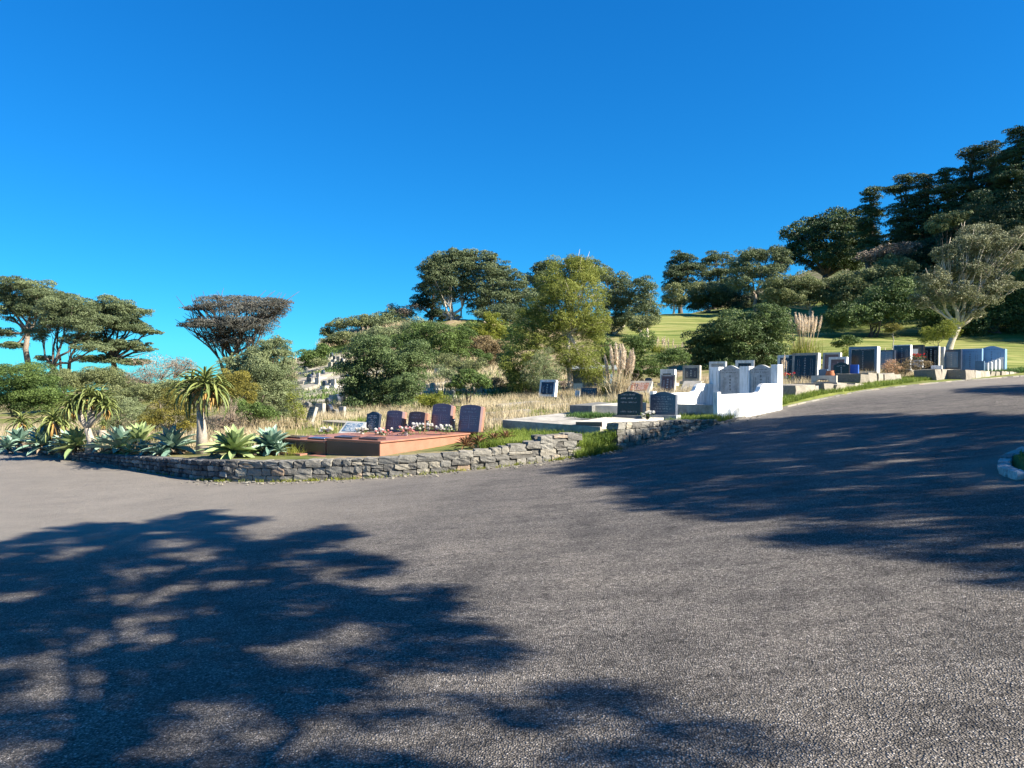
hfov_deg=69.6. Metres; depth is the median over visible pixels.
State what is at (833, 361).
headstone
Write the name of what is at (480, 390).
hillside headstone
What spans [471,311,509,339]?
shrub
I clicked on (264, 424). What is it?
dry grass
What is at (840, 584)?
road
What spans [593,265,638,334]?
ridge tree
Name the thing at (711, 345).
bush
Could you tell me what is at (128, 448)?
agave
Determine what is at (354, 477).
wall weeds
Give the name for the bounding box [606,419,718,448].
stone wall
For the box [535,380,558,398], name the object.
headstone
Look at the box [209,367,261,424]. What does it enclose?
shrub
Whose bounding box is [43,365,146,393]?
shrub
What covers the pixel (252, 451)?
agave
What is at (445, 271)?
ridge tree
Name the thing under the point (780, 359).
headstone
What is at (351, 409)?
shrub
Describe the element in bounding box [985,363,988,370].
headstone
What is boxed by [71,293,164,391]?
pine tree
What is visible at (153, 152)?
sky
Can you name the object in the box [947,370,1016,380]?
grave kerb
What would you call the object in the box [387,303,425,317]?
shrub
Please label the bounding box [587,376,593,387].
headstone
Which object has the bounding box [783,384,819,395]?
grave kerb
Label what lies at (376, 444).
grave plinth
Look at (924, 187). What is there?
pine tree
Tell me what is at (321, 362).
shrub
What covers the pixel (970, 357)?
headstone
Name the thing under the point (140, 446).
agave
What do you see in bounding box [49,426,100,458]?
agave
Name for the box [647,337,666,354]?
pampas grass
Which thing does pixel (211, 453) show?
agave
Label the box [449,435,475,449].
spiky plant
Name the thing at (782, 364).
pampas grass
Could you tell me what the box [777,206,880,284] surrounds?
macrocarpa tree
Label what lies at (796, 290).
broadleaf tree
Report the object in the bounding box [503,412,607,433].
grave slab
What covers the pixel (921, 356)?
flower bunch
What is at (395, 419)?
headstone
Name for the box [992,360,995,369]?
headstone
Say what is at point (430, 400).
shrub
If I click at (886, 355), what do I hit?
headstone
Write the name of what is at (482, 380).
broadleaf tree
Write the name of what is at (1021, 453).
green weeds
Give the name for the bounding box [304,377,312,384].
hillside headstone
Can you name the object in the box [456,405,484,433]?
headstone
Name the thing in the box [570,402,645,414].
grave slab
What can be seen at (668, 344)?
pampas grass
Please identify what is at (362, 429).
flower bunch
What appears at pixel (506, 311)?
shrub
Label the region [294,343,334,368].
shrub
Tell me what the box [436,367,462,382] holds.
shrub
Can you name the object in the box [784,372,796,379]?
flower bunch
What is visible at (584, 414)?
green weeds
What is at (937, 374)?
grave kerb
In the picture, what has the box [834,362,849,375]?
headstone
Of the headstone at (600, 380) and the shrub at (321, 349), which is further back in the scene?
the shrub at (321, 349)
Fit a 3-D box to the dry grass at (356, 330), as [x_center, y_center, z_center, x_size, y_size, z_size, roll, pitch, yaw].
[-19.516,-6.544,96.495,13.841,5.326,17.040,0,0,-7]
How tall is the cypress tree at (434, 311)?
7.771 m
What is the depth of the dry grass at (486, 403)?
32.64 m
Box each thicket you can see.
[819,273,957,337]
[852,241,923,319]
[858,178,1003,288]
[917,259,1023,336]
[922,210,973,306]
[929,180,1023,278]
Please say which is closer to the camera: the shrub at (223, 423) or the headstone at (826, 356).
the shrub at (223, 423)
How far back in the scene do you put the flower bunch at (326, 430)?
22.54 m
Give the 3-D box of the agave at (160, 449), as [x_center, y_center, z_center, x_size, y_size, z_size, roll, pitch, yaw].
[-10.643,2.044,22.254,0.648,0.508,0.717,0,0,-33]
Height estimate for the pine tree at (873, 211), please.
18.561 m
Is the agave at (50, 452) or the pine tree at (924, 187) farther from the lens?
the pine tree at (924, 187)
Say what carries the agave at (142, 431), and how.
on the ground at (671, 326)
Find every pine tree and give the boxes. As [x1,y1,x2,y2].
[0,275,66,381]
[19,292,116,392]
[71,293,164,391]
[523,257,606,298]
[661,249,707,312]
[692,250,742,309]
[844,185,892,285]
[880,172,928,256]
[894,173,943,257]
[917,167,960,271]
[936,144,989,286]
[957,140,1010,286]
[984,125,1023,294]
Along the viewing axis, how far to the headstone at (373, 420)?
24.18 m
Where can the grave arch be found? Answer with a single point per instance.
(828, 378)
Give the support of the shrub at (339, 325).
on the ground at (671, 326)
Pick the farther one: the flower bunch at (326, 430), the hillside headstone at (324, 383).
the hillside headstone at (324, 383)
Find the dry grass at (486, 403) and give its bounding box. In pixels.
[279,383,677,435]
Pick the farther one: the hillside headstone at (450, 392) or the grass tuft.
the hillside headstone at (450, 392)
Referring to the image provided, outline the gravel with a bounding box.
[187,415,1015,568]
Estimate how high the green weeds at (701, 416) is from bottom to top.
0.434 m
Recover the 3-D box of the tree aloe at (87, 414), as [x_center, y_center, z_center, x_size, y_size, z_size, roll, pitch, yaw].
[-14.600,1.174,25.546,2.386,2.496,1.488,0,0,0]
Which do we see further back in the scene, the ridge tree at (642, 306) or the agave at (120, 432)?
the ridge tree at (642, 306)
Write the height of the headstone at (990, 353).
1.712 m
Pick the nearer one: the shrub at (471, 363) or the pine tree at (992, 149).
the shrub at (471, 363)
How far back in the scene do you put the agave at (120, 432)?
24.12 m
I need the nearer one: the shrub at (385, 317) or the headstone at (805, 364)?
the headstone at (805, 364)
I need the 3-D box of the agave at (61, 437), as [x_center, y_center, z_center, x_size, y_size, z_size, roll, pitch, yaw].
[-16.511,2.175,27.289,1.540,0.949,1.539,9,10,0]
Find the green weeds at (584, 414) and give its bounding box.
[564,411,615,417]
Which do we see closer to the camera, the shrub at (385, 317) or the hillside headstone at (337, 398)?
the hillside headstone at (337, 398)
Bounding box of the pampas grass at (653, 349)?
[647,336,660,352]
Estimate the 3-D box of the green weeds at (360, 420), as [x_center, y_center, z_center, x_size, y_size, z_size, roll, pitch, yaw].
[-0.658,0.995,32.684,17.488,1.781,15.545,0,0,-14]
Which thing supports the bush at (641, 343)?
on the ground at (671, 326)
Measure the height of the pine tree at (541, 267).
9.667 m
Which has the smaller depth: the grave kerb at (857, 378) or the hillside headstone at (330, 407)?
the hillside headstone at (330, 407)
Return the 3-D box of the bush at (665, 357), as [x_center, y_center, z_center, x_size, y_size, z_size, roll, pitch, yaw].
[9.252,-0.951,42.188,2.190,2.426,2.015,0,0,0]
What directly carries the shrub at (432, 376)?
on the ground at (671, 326)
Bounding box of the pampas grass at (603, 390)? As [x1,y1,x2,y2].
[596,368,610,394]
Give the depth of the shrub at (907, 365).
40.41 m
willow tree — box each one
[497,307,554,394]
[522,250,612,390]
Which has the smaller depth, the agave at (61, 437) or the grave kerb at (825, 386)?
the agave at (61, 437)
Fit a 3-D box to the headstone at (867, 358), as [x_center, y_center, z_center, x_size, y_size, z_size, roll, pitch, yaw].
[20.433,-1.281,42.703,0.566,1.763,1.834,0,0,-44]
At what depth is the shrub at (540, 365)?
39.67 m
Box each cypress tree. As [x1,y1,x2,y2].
[175,288,297,371]
[407,279,462,320]
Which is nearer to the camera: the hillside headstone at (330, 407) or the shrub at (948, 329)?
the hillside headstone at (330, 407)
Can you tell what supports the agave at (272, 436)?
on the ground at (671, 326)
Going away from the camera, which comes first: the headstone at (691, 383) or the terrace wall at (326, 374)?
the headstone at (691, 383)
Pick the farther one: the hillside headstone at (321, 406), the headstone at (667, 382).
the headstone at (667, 382)
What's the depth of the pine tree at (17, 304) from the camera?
79.22 m
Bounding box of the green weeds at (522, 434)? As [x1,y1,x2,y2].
[471,427,604,447]
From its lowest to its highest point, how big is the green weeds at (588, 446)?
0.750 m
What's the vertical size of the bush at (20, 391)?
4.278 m
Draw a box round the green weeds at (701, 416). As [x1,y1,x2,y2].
[664,412,730,422]
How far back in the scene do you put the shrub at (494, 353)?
59.85 m
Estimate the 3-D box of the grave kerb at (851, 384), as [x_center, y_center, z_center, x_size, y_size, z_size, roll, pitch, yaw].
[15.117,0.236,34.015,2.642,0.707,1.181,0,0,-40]
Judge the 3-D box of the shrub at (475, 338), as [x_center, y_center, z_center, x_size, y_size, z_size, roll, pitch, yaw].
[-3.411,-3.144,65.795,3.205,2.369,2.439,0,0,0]
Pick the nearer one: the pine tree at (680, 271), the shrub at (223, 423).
the shrub at (223, 423)
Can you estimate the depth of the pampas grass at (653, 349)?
71.84 m
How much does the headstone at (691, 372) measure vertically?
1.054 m
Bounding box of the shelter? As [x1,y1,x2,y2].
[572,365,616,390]
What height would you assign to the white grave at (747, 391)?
2.051 m
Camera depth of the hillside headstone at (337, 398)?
39.70 m
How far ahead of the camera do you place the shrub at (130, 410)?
29.85 m
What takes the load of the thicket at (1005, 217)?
on the ground at (671, 326)
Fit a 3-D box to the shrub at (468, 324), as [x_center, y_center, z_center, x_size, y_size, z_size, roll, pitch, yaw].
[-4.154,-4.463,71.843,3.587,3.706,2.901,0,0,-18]
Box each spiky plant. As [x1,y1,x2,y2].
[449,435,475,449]
[468,434,486,446]
[482,432,503,440]
[497,429,514,437]
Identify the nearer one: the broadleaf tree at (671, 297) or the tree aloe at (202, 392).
the tree aloe at (202, 392)
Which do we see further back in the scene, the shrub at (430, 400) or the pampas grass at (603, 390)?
the pampas grass at (603, 390)
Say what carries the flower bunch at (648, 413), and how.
on the grave slab at (601, 422)
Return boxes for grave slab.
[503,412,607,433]
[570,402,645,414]
[576,416,663,428]
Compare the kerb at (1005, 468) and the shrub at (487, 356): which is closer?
the kerb at (1005, 468)
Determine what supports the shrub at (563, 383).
on the ground at (671, 326)
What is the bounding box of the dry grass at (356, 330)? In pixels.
[317,318,409,346]
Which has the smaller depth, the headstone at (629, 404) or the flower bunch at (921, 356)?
the headstone at (629, 404)
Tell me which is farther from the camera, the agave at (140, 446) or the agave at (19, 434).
the agave at (19, 434)
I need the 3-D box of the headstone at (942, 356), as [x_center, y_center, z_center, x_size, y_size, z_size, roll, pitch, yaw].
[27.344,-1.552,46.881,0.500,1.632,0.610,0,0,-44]
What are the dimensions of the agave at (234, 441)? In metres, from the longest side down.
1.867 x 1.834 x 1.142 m
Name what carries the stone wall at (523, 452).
on the ground at (671, 326)
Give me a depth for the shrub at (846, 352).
47.98 m
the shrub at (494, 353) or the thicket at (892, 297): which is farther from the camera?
the thicket at (892, 297)
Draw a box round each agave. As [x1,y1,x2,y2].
[0,434,22,453]
[1,426,34,448]
[15,426,58,455]
[41,429,83,457]
[41,443,58,454]
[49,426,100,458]
[51,441,70,454]
[82,434,111,452]
[83,425,142,453]
[108,420,161,448]
[119,442,139,454]
[130,439,155,454]
[140,425,195,455]
[149,443,170,455]
[197,424,265,459]
[204,446,221,455]
[244,443,261,454]
[252,424,293,455]
[271,441,291,454]
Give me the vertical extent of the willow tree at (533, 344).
5.239 m
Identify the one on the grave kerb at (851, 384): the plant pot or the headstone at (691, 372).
the plant pot
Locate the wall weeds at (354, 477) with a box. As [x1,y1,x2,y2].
[137,446,627,481]
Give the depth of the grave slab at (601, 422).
22.02 m
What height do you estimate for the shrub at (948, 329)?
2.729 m
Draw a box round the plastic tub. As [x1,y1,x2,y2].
[850,365,858,373]
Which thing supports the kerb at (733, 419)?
on the road
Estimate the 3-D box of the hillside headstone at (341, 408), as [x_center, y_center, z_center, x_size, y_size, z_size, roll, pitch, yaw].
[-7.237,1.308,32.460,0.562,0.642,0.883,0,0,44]
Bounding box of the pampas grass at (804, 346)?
[778,311,827,358]
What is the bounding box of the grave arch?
[811,375,836,382]
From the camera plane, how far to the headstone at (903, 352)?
45.14 m
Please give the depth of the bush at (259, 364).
28.61 m
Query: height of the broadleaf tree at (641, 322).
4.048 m
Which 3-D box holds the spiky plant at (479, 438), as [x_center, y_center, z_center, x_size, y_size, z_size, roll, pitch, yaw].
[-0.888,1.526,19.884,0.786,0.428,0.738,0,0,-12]
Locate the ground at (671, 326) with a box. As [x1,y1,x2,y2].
[0,240,1023,470]
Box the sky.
[0,0,1023,391]
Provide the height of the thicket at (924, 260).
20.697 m
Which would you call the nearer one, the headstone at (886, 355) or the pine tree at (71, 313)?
the headstone at (886, 355)
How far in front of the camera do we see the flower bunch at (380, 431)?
21.52 m
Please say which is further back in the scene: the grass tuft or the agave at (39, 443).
the agave at (39, 443)
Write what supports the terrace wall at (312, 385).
on the ground at (671, 326)
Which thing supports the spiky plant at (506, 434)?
on the ground at (671, 326)
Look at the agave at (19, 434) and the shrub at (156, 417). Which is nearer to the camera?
the shrub at (156, 417)
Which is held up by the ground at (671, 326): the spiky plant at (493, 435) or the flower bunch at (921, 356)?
the spiky plant at (493, 435)
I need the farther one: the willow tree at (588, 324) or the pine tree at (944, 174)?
the pine tree at (944, 174)
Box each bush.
[0,360,76,416]
[214,334,305,422]
[385,320,478,367]
[591,330,666,382]
[655,346,692,376]
[680,302,798,369]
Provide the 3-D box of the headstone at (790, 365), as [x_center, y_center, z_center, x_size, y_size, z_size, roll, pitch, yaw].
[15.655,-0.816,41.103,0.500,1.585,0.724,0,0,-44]
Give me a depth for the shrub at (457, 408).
30.75 m
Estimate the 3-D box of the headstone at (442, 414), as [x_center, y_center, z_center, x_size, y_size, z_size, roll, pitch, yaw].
[-2.241,1.078,23.573,0.840,0.906,0.494,0,0,33]
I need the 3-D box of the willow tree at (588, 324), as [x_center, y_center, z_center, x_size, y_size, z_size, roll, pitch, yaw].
[3.243,-3.409,41.093,4.628,8.391,4.137,0,0,-38]
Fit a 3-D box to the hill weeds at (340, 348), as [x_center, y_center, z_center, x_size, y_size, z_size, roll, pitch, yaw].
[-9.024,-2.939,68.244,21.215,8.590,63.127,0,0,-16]
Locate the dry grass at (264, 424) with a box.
[0,415,292,452]
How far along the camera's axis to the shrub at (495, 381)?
43.88 m
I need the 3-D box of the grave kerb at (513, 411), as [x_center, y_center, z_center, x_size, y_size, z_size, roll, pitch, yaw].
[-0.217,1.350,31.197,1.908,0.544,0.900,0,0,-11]
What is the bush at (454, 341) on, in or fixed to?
on the ground at (671, 326)
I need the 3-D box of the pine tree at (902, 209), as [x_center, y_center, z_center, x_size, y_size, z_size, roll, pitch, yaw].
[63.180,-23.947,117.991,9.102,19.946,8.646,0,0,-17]
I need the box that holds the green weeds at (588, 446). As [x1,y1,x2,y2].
[572,429,635,457]
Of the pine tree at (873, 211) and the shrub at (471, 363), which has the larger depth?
the pine tree at (873, 211)
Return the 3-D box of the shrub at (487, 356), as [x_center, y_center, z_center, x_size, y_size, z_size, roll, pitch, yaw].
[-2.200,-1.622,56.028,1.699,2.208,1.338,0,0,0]
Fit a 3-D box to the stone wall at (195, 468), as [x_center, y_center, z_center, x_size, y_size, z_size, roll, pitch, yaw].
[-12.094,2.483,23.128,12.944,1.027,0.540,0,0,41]
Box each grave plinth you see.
[260,432,389,455]
[308,431,475,456]
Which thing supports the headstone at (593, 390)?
on the ground at (671, 326)
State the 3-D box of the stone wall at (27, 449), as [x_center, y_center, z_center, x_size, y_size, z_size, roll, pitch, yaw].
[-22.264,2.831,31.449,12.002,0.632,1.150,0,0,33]
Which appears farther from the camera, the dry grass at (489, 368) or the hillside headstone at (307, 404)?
the dry grass at (489, 368)
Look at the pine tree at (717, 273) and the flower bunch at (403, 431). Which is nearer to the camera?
the flower bunch at (403, 431)
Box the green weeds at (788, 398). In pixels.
[713,375,931,421]
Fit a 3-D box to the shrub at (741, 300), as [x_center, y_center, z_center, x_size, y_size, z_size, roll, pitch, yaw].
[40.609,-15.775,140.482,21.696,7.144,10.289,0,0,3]
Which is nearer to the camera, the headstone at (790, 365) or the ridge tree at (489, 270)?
the headstone at (790, 365)
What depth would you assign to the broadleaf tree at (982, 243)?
61.49 m
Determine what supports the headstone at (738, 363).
on the ground at (671, 326)
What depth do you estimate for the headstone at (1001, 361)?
46.11 m
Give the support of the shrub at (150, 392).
on the ground at (671, 326)
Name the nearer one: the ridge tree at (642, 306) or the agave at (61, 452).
the agave at (61, 452)
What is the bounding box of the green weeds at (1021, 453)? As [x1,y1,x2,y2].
[1016,448,1023,459]
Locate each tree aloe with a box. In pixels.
[1,409,39,435]
[24,406,79,449]
[54,382,124,452]
[96,420,108,436]
[163,363,240,454]
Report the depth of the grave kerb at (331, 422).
27.86 m
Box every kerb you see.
[320,420,357,426]
[490,409,530,416]
[715,375,1023,424]
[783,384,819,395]
[795,383,845,390]
[813,381,860,387]
[835,373,901,382]
[914,369,954,379]
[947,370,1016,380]
[997,446,1023,479]
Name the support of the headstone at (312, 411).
on the ground at (671, 326)
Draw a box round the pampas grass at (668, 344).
[660,338,673,353]
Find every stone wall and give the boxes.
[0,443,49,455]
[53,451,231,481]
[225,438,558,481]
[531,432,581,460]
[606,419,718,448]
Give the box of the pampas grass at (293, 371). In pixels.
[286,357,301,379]
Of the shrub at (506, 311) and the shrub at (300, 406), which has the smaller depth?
the shrub at (300, 406)
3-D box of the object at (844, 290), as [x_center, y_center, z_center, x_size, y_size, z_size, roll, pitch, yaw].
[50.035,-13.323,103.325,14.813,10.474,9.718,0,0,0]
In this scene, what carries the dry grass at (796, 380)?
on the ground at (671, 326)
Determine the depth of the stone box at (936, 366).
41.33 m
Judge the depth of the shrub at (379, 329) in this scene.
79.00 m
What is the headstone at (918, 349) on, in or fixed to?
on the ground at (671, 326)
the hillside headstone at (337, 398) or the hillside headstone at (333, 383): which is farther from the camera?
the hillside headstone at (333, 383)
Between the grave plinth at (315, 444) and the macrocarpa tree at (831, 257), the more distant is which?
the macrocarpa tree at (831, 257)
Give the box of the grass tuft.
[270,444,310,455]
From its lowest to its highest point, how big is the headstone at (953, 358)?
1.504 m
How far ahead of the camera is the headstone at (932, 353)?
46.02 m
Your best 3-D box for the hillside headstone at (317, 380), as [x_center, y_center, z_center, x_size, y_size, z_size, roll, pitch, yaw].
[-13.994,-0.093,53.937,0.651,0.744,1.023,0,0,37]
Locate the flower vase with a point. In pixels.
(453, 424)
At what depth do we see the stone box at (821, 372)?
34.88 m
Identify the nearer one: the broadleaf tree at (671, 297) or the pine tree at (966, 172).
the pine tree at (966, 172)
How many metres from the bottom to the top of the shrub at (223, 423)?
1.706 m
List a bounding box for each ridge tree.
[414,246,482,320]
[460,250,536,322]
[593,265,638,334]
[616,274,666,336]
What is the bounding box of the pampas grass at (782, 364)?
[781,354,785,380]
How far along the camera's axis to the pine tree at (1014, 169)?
104.75 m
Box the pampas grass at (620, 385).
[592,343,655,396]
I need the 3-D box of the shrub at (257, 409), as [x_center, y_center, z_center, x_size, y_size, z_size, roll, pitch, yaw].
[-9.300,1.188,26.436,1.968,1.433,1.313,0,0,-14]
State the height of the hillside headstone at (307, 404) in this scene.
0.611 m
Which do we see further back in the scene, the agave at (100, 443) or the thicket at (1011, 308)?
the thicket at (1011, 308)
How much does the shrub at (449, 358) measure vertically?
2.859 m
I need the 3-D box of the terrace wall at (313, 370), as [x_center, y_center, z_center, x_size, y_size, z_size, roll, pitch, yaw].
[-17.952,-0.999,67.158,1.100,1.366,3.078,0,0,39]
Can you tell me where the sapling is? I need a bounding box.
[882,323,903,347]
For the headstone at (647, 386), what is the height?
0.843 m
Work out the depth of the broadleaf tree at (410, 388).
32.69 m
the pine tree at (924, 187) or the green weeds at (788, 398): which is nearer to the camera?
the green weeds at (788, 398)
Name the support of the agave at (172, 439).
on the ground at (671, 326)
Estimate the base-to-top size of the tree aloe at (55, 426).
1.797 m
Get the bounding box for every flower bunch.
[318,427,333,434]
[354,426,369,433]
[374,427,397,435]
[396,426,416,435]
[412,422,435,433]
[435,424,456,433]
[637,410,654,418]
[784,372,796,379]
[910,353,925,358]
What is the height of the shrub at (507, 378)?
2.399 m
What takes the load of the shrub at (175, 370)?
on the ground at (671, 326)
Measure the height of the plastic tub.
0.447 m
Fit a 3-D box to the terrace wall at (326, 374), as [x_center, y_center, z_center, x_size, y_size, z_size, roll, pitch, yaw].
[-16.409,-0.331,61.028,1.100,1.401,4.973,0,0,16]
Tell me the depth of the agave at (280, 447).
20.82 m
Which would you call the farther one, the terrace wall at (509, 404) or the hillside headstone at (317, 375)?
the hillside headstone at (317, 375)
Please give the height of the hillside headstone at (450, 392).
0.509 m
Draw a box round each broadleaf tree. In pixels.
[328,333,439,410]
[383,372,427,410]
[444,367,492,404]
[627,315,661,333]
[660,281,689,313]
[684,281,737,312]
[723,244,794,314]
[755,270,832,318]
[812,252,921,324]
[906,221,1023,349]
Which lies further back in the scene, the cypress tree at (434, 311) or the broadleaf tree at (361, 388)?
the cypress tree at (434, 311)
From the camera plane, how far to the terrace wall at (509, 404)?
34.76 m
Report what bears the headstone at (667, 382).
on the ground at (671, 326)
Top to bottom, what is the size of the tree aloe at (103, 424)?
0.911 m
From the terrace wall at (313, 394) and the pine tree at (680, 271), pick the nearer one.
the terrace wall at (313, 394)
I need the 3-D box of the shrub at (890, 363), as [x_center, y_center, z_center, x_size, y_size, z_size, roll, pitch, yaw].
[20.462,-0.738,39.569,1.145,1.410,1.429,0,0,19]
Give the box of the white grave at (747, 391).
[650,365,782,417]
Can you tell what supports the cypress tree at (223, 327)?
on the ground at (671, 326)
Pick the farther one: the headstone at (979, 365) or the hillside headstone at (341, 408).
the headstone at (979, 365)
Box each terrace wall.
[291,372,334,384]
[291,379,337,392]
[294,391,332,399]
[297,366,327,375]
[493,401,543,406]
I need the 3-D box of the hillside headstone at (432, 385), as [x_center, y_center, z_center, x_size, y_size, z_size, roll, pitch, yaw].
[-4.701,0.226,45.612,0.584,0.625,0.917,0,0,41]
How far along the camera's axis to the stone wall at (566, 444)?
18.89 m
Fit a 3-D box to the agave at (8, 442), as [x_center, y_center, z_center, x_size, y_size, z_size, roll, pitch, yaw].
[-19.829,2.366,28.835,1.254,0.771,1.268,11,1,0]
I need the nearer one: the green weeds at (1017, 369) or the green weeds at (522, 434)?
the green weeds at (522, 434)
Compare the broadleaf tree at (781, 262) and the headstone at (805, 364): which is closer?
the headstone at (805, 364)
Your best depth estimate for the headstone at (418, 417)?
23.59 m
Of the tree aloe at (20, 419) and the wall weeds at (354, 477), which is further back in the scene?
the tree aloe at (20, 419)
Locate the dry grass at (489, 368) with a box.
[347,331,566,396]
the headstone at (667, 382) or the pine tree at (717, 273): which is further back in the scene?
the pine tree at (717, 273)
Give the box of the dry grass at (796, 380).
[667,367,920,392]
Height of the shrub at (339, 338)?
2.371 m
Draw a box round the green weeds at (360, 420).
[301,391,657,435]
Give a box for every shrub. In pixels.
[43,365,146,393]
[91,378,185,414]
[100,395,153,428]
[123,352,197,408]
[136,387,196,431]
[207,397,252,431]
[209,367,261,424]
[223,397,280,431]
[284,385,307,426]
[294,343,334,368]
[309,357,330,367]
[317,331,357,345]
[318,315,369,335]
[346,408,366,416]
[350,316,438,344]
[359,306,416,327]
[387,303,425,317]
[414,390,451,411]
[419,363,448,382]
[435,352,467,380]
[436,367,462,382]
[454,357,489,372]
[455,405,459,416]
[458,319,479,351]
[467,335,484,352]
[468,335,517,360]
[471,290,547,325]
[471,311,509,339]
[472,349,493,371]
[488,349,503,367]
[489,377,510,391]
[494,337,516,376]
[496,322,525,345]
[498,357,523,391]
[519,346,567,391]
[556,378,569,400]
[670,283,776,312]
[829,334,862,356]
[841,346,848,356]
[881,355,932,375]
[882,359,904,373]
[917,318,964,345]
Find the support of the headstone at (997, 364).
on the ground at (671, 326)
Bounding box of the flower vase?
[451,419,455,431]
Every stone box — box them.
[818,369,827,379]
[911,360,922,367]
[931,365,941,368]
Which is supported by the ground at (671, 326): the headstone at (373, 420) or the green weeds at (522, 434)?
the green weeds at (522, 434)
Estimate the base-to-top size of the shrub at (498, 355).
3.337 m
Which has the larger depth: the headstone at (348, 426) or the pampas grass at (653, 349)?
the pampas grass at (653, 349)
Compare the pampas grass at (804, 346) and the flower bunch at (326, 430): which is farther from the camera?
the pampas grass at (804, 346)
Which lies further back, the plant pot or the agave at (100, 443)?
the plant pot
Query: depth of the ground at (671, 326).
83.43 m
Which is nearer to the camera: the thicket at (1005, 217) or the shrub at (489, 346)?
the shrub at (489, 346)
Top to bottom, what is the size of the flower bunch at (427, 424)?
0.389 m
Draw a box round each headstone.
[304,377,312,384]
[304,402,311,410]
[305,407,317,424]
[315,378,319,383]
[316,373,326,378]
[316,403,325,414]
[320,381,329,388]
[326,405,332,412]
[329,379,340,387]
[333,394,340,402]
[338,421,366,432]
[339,406,358,416]
[364,412,381,432]
[385,410,406,432]
[408,411,429,430]
[428,383,443,391]
[430,403,455,431]
[448,390,462,397]
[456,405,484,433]
[474,387,490,396]
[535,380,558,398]
[581,388,596,396]
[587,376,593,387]
[596,374,604,388]
[613,391,645,418]
[627,381,653,396]
[650,392,680,419]
[657,369,678,385]
[660,375,676,391]
[680,365,702,383]
[680,381,701,391]
[709,361,726,367]
[735,360,754,367]
[777,355,788,378]
[785,355,792,381]
[791,353,820,382]
[822,352,841,368]
[828,357,848,370]
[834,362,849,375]
[848,346,879,372]
[880,350,895,370]
[893,345,913,371]
[912,345,924,369]
[925,346,939,368]
[940,347,945,368]
[945,349,961,369]
[962,348,982,369]
[975,361,984,370]
[982,346,1006,369]
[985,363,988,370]
[988,362,992,370]
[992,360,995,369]
[996,359,999,369]
[999,357,1003,368]
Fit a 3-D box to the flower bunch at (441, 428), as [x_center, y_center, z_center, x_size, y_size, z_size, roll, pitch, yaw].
[-1.969,1.344,21.682,0.649,0.335,0.606,0,0,0]
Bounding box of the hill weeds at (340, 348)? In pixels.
[300,337,559,406]
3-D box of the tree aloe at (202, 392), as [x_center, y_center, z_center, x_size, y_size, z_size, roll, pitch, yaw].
[-9.404,0.769,22.114,2.469,2.781,1.905,0,0,34]
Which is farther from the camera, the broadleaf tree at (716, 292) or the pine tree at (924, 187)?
the broadleaf tree at (716, 292)
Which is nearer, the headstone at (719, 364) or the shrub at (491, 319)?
the headstone at (719, 364)
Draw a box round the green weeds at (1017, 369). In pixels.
[987,366,1023,372]
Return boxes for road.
[0,376,1023,767]
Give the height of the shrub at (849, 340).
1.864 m
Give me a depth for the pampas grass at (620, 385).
36.76 m
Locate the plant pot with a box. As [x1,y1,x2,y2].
[825,371,834,375]
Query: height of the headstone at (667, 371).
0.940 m

